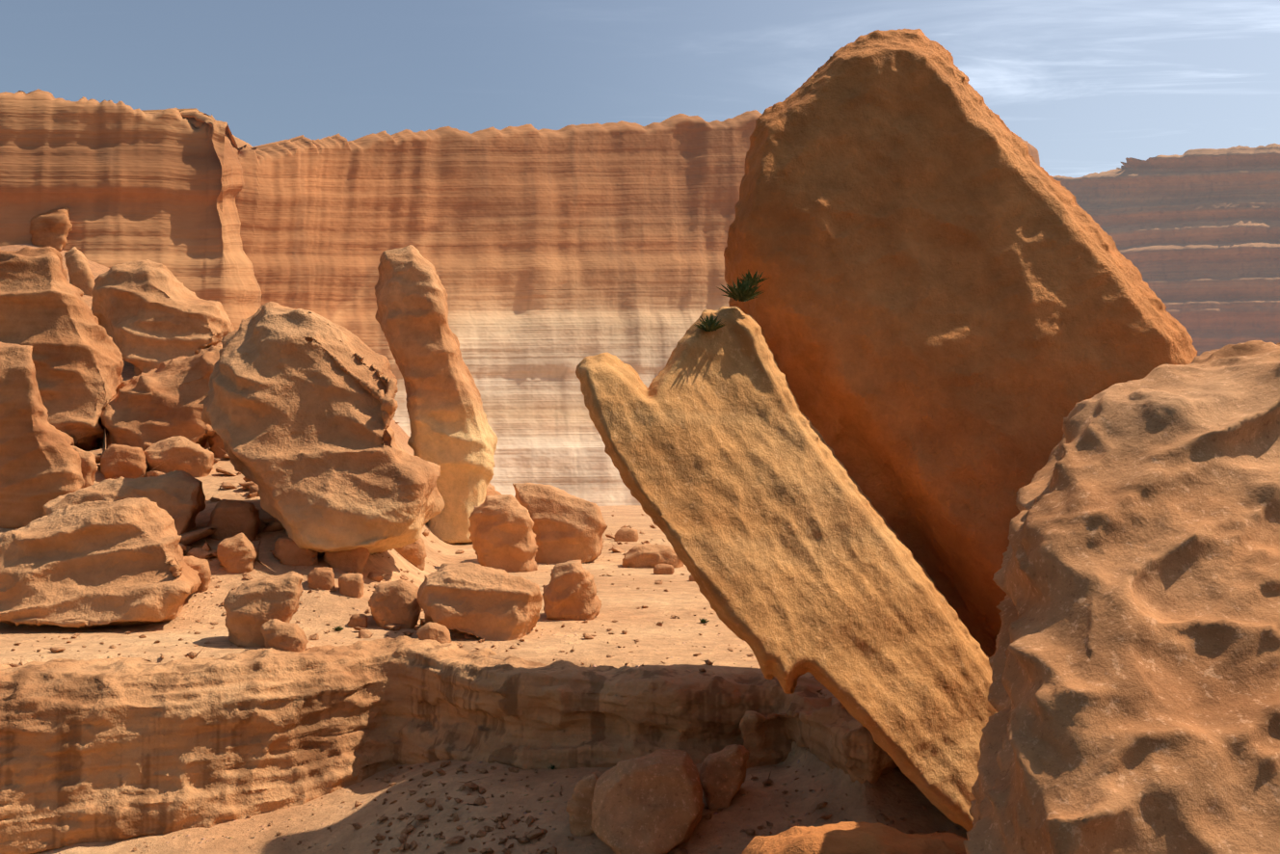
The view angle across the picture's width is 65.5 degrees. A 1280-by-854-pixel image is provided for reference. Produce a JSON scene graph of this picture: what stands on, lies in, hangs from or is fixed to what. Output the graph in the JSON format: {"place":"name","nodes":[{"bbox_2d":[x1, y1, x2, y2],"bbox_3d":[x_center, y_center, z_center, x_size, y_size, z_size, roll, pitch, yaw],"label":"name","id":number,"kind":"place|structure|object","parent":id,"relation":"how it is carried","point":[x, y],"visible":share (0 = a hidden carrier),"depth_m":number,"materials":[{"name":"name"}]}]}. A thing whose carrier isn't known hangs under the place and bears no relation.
{"place":"outdoors","nodes":[
{"label":"outdoors","id":0,"kind":"place"},
{"bbox_2d":[0,88,261,330],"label":"cliff","id":1,"kind":"structure","parent":0,"point":[122,181],"depth_m":71.62,"materials":[{"name":"stone"}]},
{"bbox_2d":[0,243,967,853],"bbox_3d":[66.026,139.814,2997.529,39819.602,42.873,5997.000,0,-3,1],"label":"ground","id":2,"kind":"structure","parent":0,"point":[626,595],"depth_m":10.37,"materials":[{"name":"sand"}]},
{"bbox_2d":[0,341,84,529],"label":"boulder","id":3,"kind":"object","parent":2,"relation":"on","point":[40,462],"visible":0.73,"depth_m":17.12,"materials":[{"name":"stone"}]},
{"bbox_2d":[29,206,72,251],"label":"boulder","id":4,"kind":"object","parent":2,"relation":"on","point":[52,227],"visible":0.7,"depth_m":68.35,"materials":[{"name":"stone"}]},
{"bbox_2d":[43,646,65,652],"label":"stone","id":5,"kind":"object","parent":2,"relation":"on","point":[57,649],"visible":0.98,"depth_m":10.95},
{"bbox_2d":[0,246,123,451],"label":"boulder","id":6,"kind":"object","parent":2,"relation":"on","point":[49,317],"visible":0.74,"depth_m":22.23,"materials":[{"name":"stone"}]},
{"bbox_2d":[58,429,74,445],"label":"boulder","id":7,"kind":"object","parent":2,"relation":"on","point":[69,440],"visible":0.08,"depth_m":21.30,"materials":[{"name":"stone"}]},
{"bbox_2d":[64,246,94,295],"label":"boulder","id":8,"kind":"object","parent":2,"relation":"on","point":[80,274],"visible":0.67,"depth_m":49.34,"materials":[{"name":"stone"}]},
{"bbox_2d":[71,445,98,488],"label":"boulder","id":9,"kind":"object","parent":2,"relation":"on","point":[89,466],"visible":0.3,"depth_m":19.32,"materials":[{"name":"stone"}]},
{"bbox_2d":[87,428,106,463],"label":"stone","id":10,"kind":"object","parent":2,"relation":"on","point":[97,453],"visible":0.26,"depth_m":20.86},
{"bbox_2d":[0,497,201,629],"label":"boulder","id":11,"kind":"object","parent":2,"relation":"on","point":[93,564],"visible":0.98,"depth_m":13.00,"materials":[{"name":"stone"}]},
{"bbox_2d":[42,470,206,534],"bbox_3d":[-8.593,1.417,16.384,3.040,1.403,2.018,0,-3,1],"label":"boulder","id":12,"kind":"object","parent":2,"relation":"on","point":[175,493],"visible":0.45,"depth_m":15.96,"materials":[{"name":"stone"}]},
{"bbox_2d":[100,444,149,479],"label":"boulder","id":13,"kind":"object","parent":2,"relation":"on","point":[124,461],"visible":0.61,"depth_m":20.35,"materials":[{"name":"stone"}]},
{"bbox_2d":[133,366,141,375],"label":"rock","id":14,"kind":"object","parent":2,"relation":"on","point":[137,372],"visible":0.12,"depth_m":33.99,"materials":[{"name":"stone"}]},
{"bbox_2d":[146,470,164,477],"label":"stone","id":15,"kind":"object","parent":2,"relation":"on","point":[154,473],"visible":0.34,"depth_m":20.23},
{"bbox_2d":[100,345,222,451],"bbox_3d":[-10.999,-0.353,23.080,2.744,3.059,3.898,2,-4,-35],"label":"boulder","id":16,"kind":"object","parent":2,"relation":"on","point":[165,400],"visible":0.54,"depth_m":21.91,"materials":[{"name":"stone"}]},
{"bbox_2d":[91,259,234,373],"bbox_3d":[-17.285,-3.838,36.192,6.754,4.932,4.021,-3,-4,40],"label":"boulder","id":17,"kind":"object","parent":2,"relation":"on","point":[149,314],"visible":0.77,"depth_m":34.32,"materials":[{"name":"stone"}]},
{"bbox_2d":[143,435,213,477],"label":"boulder","id":18,"kind":"object","parent":2,"relation":"on","point":[193,459],"visible":0.77,"depth_m":20.52,"materials":[{"name":"stone"}]},
{"bbox_2d":[178,543,187,556],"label":"stone","id":19,"kind":"object","parent":2,"relation":"on","point":[184,548],"visible":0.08,"depth_m":15.12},
{"bbox_2d":[183,650,201,659],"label":"stone","id":20,"kind":"object","parent":2,"relation":"on","point":[191,654],"visible":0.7,"depth_m":10.78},
{"bbox_2d":[178,527,215,545],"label":"stone","id":21,"kind":"object","parent":2,"relation":"on","point":[189,538],"visible":0.41,"depth_m":15.59,"materials":[{"name":"stone"}]},
{"bbox_2d":[183,555,211,592],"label":"boulder","id":22,"kind":"object","parent":2,"relation":"on","point":[200,567],"visible":0.37,"depth_m":14.09,"materials":[{"name":"stone"}]},
{"bbox_2d":[183,547,216,559],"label":"stone","id":23,"kind":"object","parent":2,"relation":"on","point":[199,552],"visible":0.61,"depth_m":15.13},
{"bbox_2d":[190,537,213,551],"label":"stone","id":24,"kind":"object","parent":2,"relation":"on","point":[205,546],"visible":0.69,"depth_m":15.21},
{"bbox_2d":[208,431,227,457],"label":"boulder","id":25,"kind":"object","parent":2,"relation":"on","point":[215,440],"visible":0.17,"depth_m":22.30,"materials":[{"name":"stone"}]},
{"bbox_2d":[215,466,236,476],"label":"stone","id":26,"kind":"object","parent":2,"relation":"on","point":[222,470],"visible":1,"depth_m":20.70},
{"bbox_2d":[217,481,236,490],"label":"stone","id":27,"kind":"object","parent":2,"relation":"on","point":[227,485],"visible":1,"depth_m":19.33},
{"bbox_2d":[205,497,261,541],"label":"boulder","id":28,"kind":"object","parent":2,"relation":"on","point":[230,518],"visible":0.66,"depth_m":16.08,"materials":[{"name":"stone"}]},
{"bbox_2d":[216,533,257,573],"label":"boulder","id":29,"kind":"object","parent":2,"relation":"on","point":[237,553],"visible":0.84,"depth_m":14.68,"materials":[{"name":"stone"}]},
{"bbox_2d":[242,573,252,580],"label":"stone","id":30,"kind":"object","parent":2,"relation":"on","point":[248,576],"visible":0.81,"depth_m":14.46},
{"bbox_2d":[238,480,258,487],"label":"stone","id":31,"kind":"object","parent":2,"relation":"on","point":[248,484],"visible":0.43,"depth_m":19.07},
{"bbox_2d":[240,491,257,498],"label":"stone","id":32,"kind":"object","parent":2,"relation":"on","point":[251,495],"visible":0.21,"depth_m":18.57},
{"bbox_2d":[248,485,259,496],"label":"stone","id":33,"kind":"object","parent":2,"relation":"on","point":[253,489],"visible":0.38,"depth_m":18.70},
{"bbox_2d":[223,571,303,647],"bbox_3d":[-4.492,2.259,11.842,1.076,1.047,0.877,0,-3,1],"label":"boulder","id":34,"kind":"object","parent":2,"relation":"on","point":[252,606],"visible":0.76,"depth_m":11.50,"materials":[{"name":"stone"}]},
{"bbox_2d":[253,539,275,572],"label":"stone","id":35,"kind":"object","parent":2,"relation":"on","point":[256,558],"visible":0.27,"depth_m":14.87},
{"bbox_2d":[261,517,278,525],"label":"stone","id":36,"kind":"object","parent":2,"relation":"on","point":[267,521],"visible":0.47,"depth_m":16.59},
{"bbox_2d":[263,521,285,532],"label":"stone","id":37,"kind":"object","parent":2,"relation":"on","point":[275,526],"visible":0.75,"depth_m":16.44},
{"bbox_2d":[259,618,308,652],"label":"boulder","id":38,"kind":"object","parent":2,"relation":"on","point":[278,634],"visible":0.65,"depth_m":11.05,"materials":[{"name":"stone"}]},
{"bbox_2d":[273,536,318,565],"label":"boulder","id":39,"kind":"object","parent":2,"relation":"on","point":[288,551],"visible":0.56,"depth_m":15.08,"materials":[{"name":"stone"}]},
{"bbox_2d":[309,633,319,639],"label":"stone","id":40,"kind":"object","parent":2,"relation":"on","point":[314,636],"visible":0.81,"depth_m":12.07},
{"bbox_2d":[306,566,335,589],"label":"boulder","id":41,"kind":"object","parent":2,"relation":"on","point":[321,578],"visible":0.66,"depth_m":14.19,"materials":[{"name":"stone"}]},
{"bbox_2d":[201,301,444,554],"bbox_3d":[-5.524,-0.033,16.872,4.631,4.511,3.927,0,-3,1],"label":"boulder","id":42,"kind":"object","parent":2,"relation":"on","point":[300,408],"visible":1,"depth_m":15.65,"materials":[{"name":"stone"}]},
{"bbox_2d":[323,547,369,573],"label":"boulder","id":43,"kind":"object","parent":2,"relation":"on","point":[355,560],"visible":0.45,"depth_m":15.12,"materials":[{"name":"stone"}]},
{"bbox_2d":[338,573,364,598],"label":"boulder","id":44,"kind":"object","parent":2,"relation":"on","point":[351,585],"visible":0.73,"depth_m":14.07,"materials":[{"name":"stone"}]},
{"bbox_2d":[347,822,362,828],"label":"stone","id":45,"kind":"object","parent":2,"relation":"on","point":[357,825],"visible":1,"depth_m":8.89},
{"bbox_2d":[346,613,367,627],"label":"boulder","id":46,"kind":"object","parent":2,"relation":"on","point":[359,620],"visible":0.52,"depth_m":12.95,"materials":[{"name":"stone"}]},
{"bbox_2d":[357,629,372,638],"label":"stone","id":47,"kind":"object","parent":2,"relation":"on","point":[364,633],"visible":0.81,"depth_m":12.25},
{"bbox_2d":[367,571,390,582],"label":"stone","id":48,"kind":"object","parent":2,"relation":"on","point":[376,575],"visible":0.83,"depth_m":15.30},
{"bbox_2d":[373,834,385,840],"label":"stone","id":49,"kind":"object","parent":2,"relation":"on","point":[380,838],"visible":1,"depth_m":8.58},
{"bbox_2d":[376,814,387,824],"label":"stone","id":50,"kind":"object","parent":2,"relation":"on","point":[382,818],"visible":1,"depth_m":8.87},
{"bbox_2d":[382,773,393,781],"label":"stone","id":51,"kind":"object","parent":2,"relation":"on","point":[386,777],"visible":0.62,"depth_m":10.35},
{"bbox_2d":[384,623,400,631],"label":"stone","id":52,"kind":"object","parent":2,"relation":"on","point":[394,626],"visible":1,"depth_m":12.82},
{"bbox_2d":[368,579,422,629],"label":"rock","id":53,"kind":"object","parent":2,"relation":"on","point":[395,601],"depth_m":12.96,"materials":[{"name":"stone"}]},
{"bbox_2d":[395,832,406,843],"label":"stone","id":54,"kind":"object","parent":2,"relation":"on","point":[403,836],"visible":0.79,"depth_m":8.45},
{"bbox_2d":[398,831,409,851],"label":"stone","id":55,"kind":"object","parent":2,"relation":"on","point":[404,846],"visible":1,"depth_m":8.30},
{"bbox_2d":[400,819,414,833],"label":"stone","id":56,"kind":"object","parent":2,"relation":"on","point":[409,828],"visible":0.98,"depth_m":8.56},
{"bbox_2d":[394,536,426,570],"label":"boulder","id":57,"kind":"object","parent":2,"relation":"on","point":[414,553],"visible":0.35,"depth_m":18.85,"materials":[{"name":"stone"}]},
{"bbox_2d":[408,840,417,851],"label":"stone","id":58,"kind":"object","parent":2,"relation":"on","point":[413,845],"visible":1,"depth_m":8.31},
{"bbox_2d":[405,809,428,820],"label":"stone","id":59,"kind":"object","parent":2,"relation":"on","point":[418,816],"visible":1,"depth_m":8.64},
{"bbox_2d":[422,529,429,535],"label":"stone","id":60,"kind":"object","parent":2,"relation":"on","point":[425,532],"visible":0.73,"depth_m":26.08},
{"bbox_2d":[422,769,433,776],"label":"stone","id":61,"kind":"object","parent":2,"relation":"on","point":[426,772],"visible":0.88,"depth_m":9.68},
{"bbox_2d":[425,798,435,807],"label":"stone","id":62,"kind":"object","parent":2,"relation":"on","point":[429,802],"visible":1,"depth_m":8.86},
{"bbox_2d":[416,621,451,643],"bbox_3d":[-2.433,2.541,11.795,0.428,0.450,0.378,0,-3,1],"label":"block","id":63,"kind":"object","parent":2,"relation":"on","point":[439,632],"depth_m":11.66,"materials":[{"name":"stone"}]},
{"bbox_2d":[374,244,497,544],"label":"rock pillar","id":64,"kind":"structure","parent":2,"relation":"on","point":[453,436],"depth_m":29.71,"materials":[{"name":"stone"}]},
{"bbox_2d":[433,763,446,774],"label":"stone","id":65,"kind":"object","parent":2,"relation":"on","point":[440,770],"visible":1,"depth_m":9.55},
{"bbox_2d":[0,635,897,853],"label":"ledge rock","id":66,"kind":"object","parent":2,"relation":"on","point":[105,750],"visible":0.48,"depth_m":9.72,"materials":[{"name":"stone"}]},
{"bbox_2d":[446,812,458,822],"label":"stone","id":67,"kind":"object","parent":2,"relation":"on","point":[455,817],"visible":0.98,"depth_m":8.58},
{"bbox_2d":[444,835,465,843],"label":"stone","id":68,"kind":"object","parent":2,"relation":"on","point":[458,840],"visible":1,"depth_m":8.19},
{"bbox_2d":[453,776,485,789],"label":"stone","id":69,"kind":"object","parent":2,"relation":"on","point":[471,785],"visible":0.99,"depth_m":9.01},
{"bbox_2d":[467,796,485,805],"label":"stone","id":70,"kind":"object","parent":2,"relation":"on","point":[479,801],"visible":1,"depth_m":8.76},
{"bbox_2d":[416,561,542,640],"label":"block","id":71,"kind":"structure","parent":2,"relation":"on","point":[482,601],"depth_m":12.12,"materials":[{"name":"stone"}]},
{"bbox_2d":[476,829,486,836],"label":"stone","id":72,"kind":"object","parent":2,"relation":"on","point":[480,833],"visible":1,"depth_m":8.23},
{"bbox_2d":[479,786,486,794],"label":"stone","id":73,"kind":"object","parent":2,"relation":"on","point":[482,789],"visible":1,"depth_m":8.99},
{"bbox_2d":[479,757,488,773],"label":"stone","id":74,"kind":"object","parent":2,"relation":"on","point":[483,770],"visible":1,"depth_m":9.43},
{"bbox_2d":[479,848,494,853],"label":"stone","id":75,"kind":"object","parent":2,"relation":"on","point":[487,851],"visible":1,"depth_m":7.91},
{"bbox_2d":[483,825,494,831],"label":"stone","id":76,"kind":"object","parent":2,"relation":"on","point":[488,828],"visible":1,"depth_m":8.30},
{"bbox_2d":[484,487,501,500],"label":"boulder","id":77,"kind":"object","parent":2,"relation":"on","point":[492,492],"visible":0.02,"depth_m":30.95,"materials":[{"name":"stone"}]},
{"bbox_2d":[489,812,504,823],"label":"stone","id":78,"kind":"object","parent":2,"relation":"on","point":[497,819],"visible":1,"depth_m":8.42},
{"bbox_2d":[494,821,505,828],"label":"stone","id":79,"kind":"object","parent":2,"relation":"on","point":[499,824],"visible":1,"depth_m":8.33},
{"bbox_2d":[468,494,537,572],"bbox_3d":[-2.911,2.425,21.319,1.528,1.955,1.363,0,-3,1],"label":"boulder","id":80,"kind":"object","parent":2,"relation":"on","point":[502,536],"depth_m":20.77,"materials":[{"name":"stone"}]},
{"bbox_2d":[501,846,510,853],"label":"stone","id":81,"kind":"object","parent":2,"relation":"on","point":[506,850],"visible":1,"depth_m":7.90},
{"bbox_2d":[506,766,519,772],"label":"stone","id":82,"kind":"object","parent":2,"relation":"on","point":[513,769],"visible":1,"depth_m":9.44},
{"bbox_2d":[512,837,532,844],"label":"stone","id":83,"kind":"object","parent":2,"relation":"on","point":[522,840],"visible":1,"depth_m":8.07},
{"bbox_2d":[525,815,533,826],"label":"stone","id":84,"kind":"object","parent":2,"relation":"on","point":[529,820],"visible":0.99,"depth_m":8.37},
{"bbox_2d":[526,827,543,839],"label":"stone","id":85,"kind":"object","parent":2,"relation":"on","point":[533,834],"visible":1,"depth_m":8.11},
{"bbox_2d":[548,846,557,853],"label":"stone","id":86,"kind":"object","parent":2,"relation":"on","point":[552,849],"visible":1,"depth_m":7.85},
{"bbox_2d":[512,482,607,563],"bbox_3d":[-1.923,2.482,23.741,2.334,2.314,2.023,0,-3,1],"label":"boulder","id":87,"kind":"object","parent":2,"relation":"on","point":[567,527],"depth_m":22.94,"materials":[{"name":"stone"}]},
{"bbox_2d":[542,560,602,620],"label":"rock","id":88,"kind":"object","parent":2,"relation":"on","point":[570,591],"depth_m":13.59,"materials":[{"name":"stone"}]},
{"bbox_2d":[565,773,598,836],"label":"rock","id":89,"kind":"object","parent":2,"relation":"on","point":[579,809],"visible":0.52,"depth_m":8.09,"materials":[{"name":"stone"}]},
{"bbox_2d":[581,632,593,639],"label":"stone","id":90,"kind":"object","parent":2,"relation":"on","point":[586,635],"visible":1,"depth_m":12.05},
{"bbox_2d":[611,542,624,553],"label":"stone","id":91,"kind":"object","parent":2,"relation":"on","point":[616,549],"visible":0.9,"depth_m":26.03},
{"bbox_2d":[613,527,639,541],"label":"boulder","id":92,"kind":"object","parent":2,"relation":"on","point":[624,534],"visible":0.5,"depth_m":30.91,"materials":[{"name":"stone"}]},
{"bbox_2d":[590,748,704,853],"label":"rock","id":93,"kind":"object","parent":2,"relation":"on","point":[653,803],"visible":0.98,"depth_m":7.54,"materials":[{"name":"stone"}]},
{"bbox_2d":[622,543,683,568],"bbox_3d":[0.289,3.041,22.345,1.388,0.838,0.821,0,-3,1],"label":"block","id":94,"kind":"object","parent":2,"relation":"on","point":[647,555],"depth_m":22.03,"materials":[{"name":"stone"}]},
{"bbox_2d":[653,563,674,574],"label":"boulder","id":95,"kind":"object","parent":2,"relation":"on","point":[663,569],"visible":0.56,"depth_m":20.41,"materials":[{"name":"stone"}]},
{"bbox_2d":[670,847,688,853],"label":"stone","id":96,"kind":"object","parent":2,"relation":"on","point":[678,850],"visible":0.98,"depth_m":7.44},
{"bbox_2d":[703,812,712,819],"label":"stone","id":97,"kind":"object","parent":2,"relation":"on","point":[707,815],"visible":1,"depth_m":7.91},
{"bbox_2d":[697,744,749,810],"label":"rock","id":98,"kind":"object","parent":2,"relation":"on","point":[722,773],"visible":0.89,"depth_m":8.09,"materials":[{"name":"stone"}]},
{"bbox_2d":[746,828,755,835],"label":"stone","id":99,"kind":"object","parent":2,"relation":"on","point":[750,831],"visible":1,"depth_m":7.60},
{"bbox_2d":[762,768,773,784],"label":"stone","id":100,"kind":"object","parent":2,"relation":"on","point":[767,781],"visible":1,"depth_m":8.35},
{"bbox_2d":[575,306,997,831],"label":"slab","id":101,"kind":"structure","parent":2,"relation":"on","point":[794,553],"depth_m":6.84,"materials":[{"name":"stone"}]},
{"bbox_2d":[693,314,726,331],"bbox_3d":[0.497,-0.743,7.061,0.234,0.128,0.282,0,-3,1],"label":"plant","id":102,"kind":"object","parent":101,"relation":"on","point":[710,324],"visible":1,"depth_m":7.01,"materials":[{"name":"green plant"}]},
{"bbox_2d":[717,275,765,301],"bbox_3d":[0.735,-1.005,7.237,0.378,0.165,0.374,0,-3,1],"label":"plant","id":103,"kind":"object","parent":101,"relation":"on","point":[743,291],"visible":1,"depth_m":7.20,"materials":[{"name":"green plant"}]},
{"bbox_2d":[739,268,769,286],"bbox_3d":[0.838,-1.112,7.407,0.226,0.114,0.219,0,-3,-9],"label":"plant","id":104,"kind":"object","parent":101,"relation":"on","point":[755,280],"visible":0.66,"depth_m":7.38,"materials":[{"name":"green plant"}]},
{"bbox_2d":[812,800,826,812],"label":"stone","id":105,"kind":"object","parent":2,"relation":"on","point":[821,805],"visible":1,"depth_m":7.77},
{"bbox_2d":[818,814,831,820],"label":"stone","id":106,"kind":"object","parent":2,"relation":"on","point":[826,816],"visible":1,"depth_m":7.62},
{"bbox_2d":[742,821,967,853],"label":"boulder","id":107,"kind":"object","parent":2,"relation":"on","point":[853,838],"visible":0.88,"depth_m":4.94,"materials":[{"name":"stone"}]},
{"bbox_2d":[723,28,1197,656],"bbox_3d":[3.505,0.427,9.222,5.494,9.687,3.254,0,-3,1],"label":"boulder","id":108,"kind":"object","parent":2,"relation":"on","point":[957,310],"depth_m":8.34,"materials":[{"name":"stone"}]},
{"bbox_2d":[963,340,1279,853],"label":"boulder","id":109,"kind":"object","parent":2,"relation":"on","point":[1133,697],"visible":1,"depth_m":3.79,"materials":[{"name":"stone"}]},
{"bbox_2d":[235,109,1039,506],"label":"cliff","id":110,"kind":"structure","parent":0,"point":[555,258],"depth_m":103.67,"materials":[{"name":"stone"}]},
{"bbox_2d":[0,0,1279,177],"label":"sky","id":111,"kind":"structure","parent":0,"point":[1093,86],"materials":[{"name":"blue"}]},
{"bbox_2d":[1052,143,1279,356],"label":"cliff","id":112,"kind":"structure","parent":0,"point":[1194,234],"depth_m":271.50,"materials":[{"name":"stone"}]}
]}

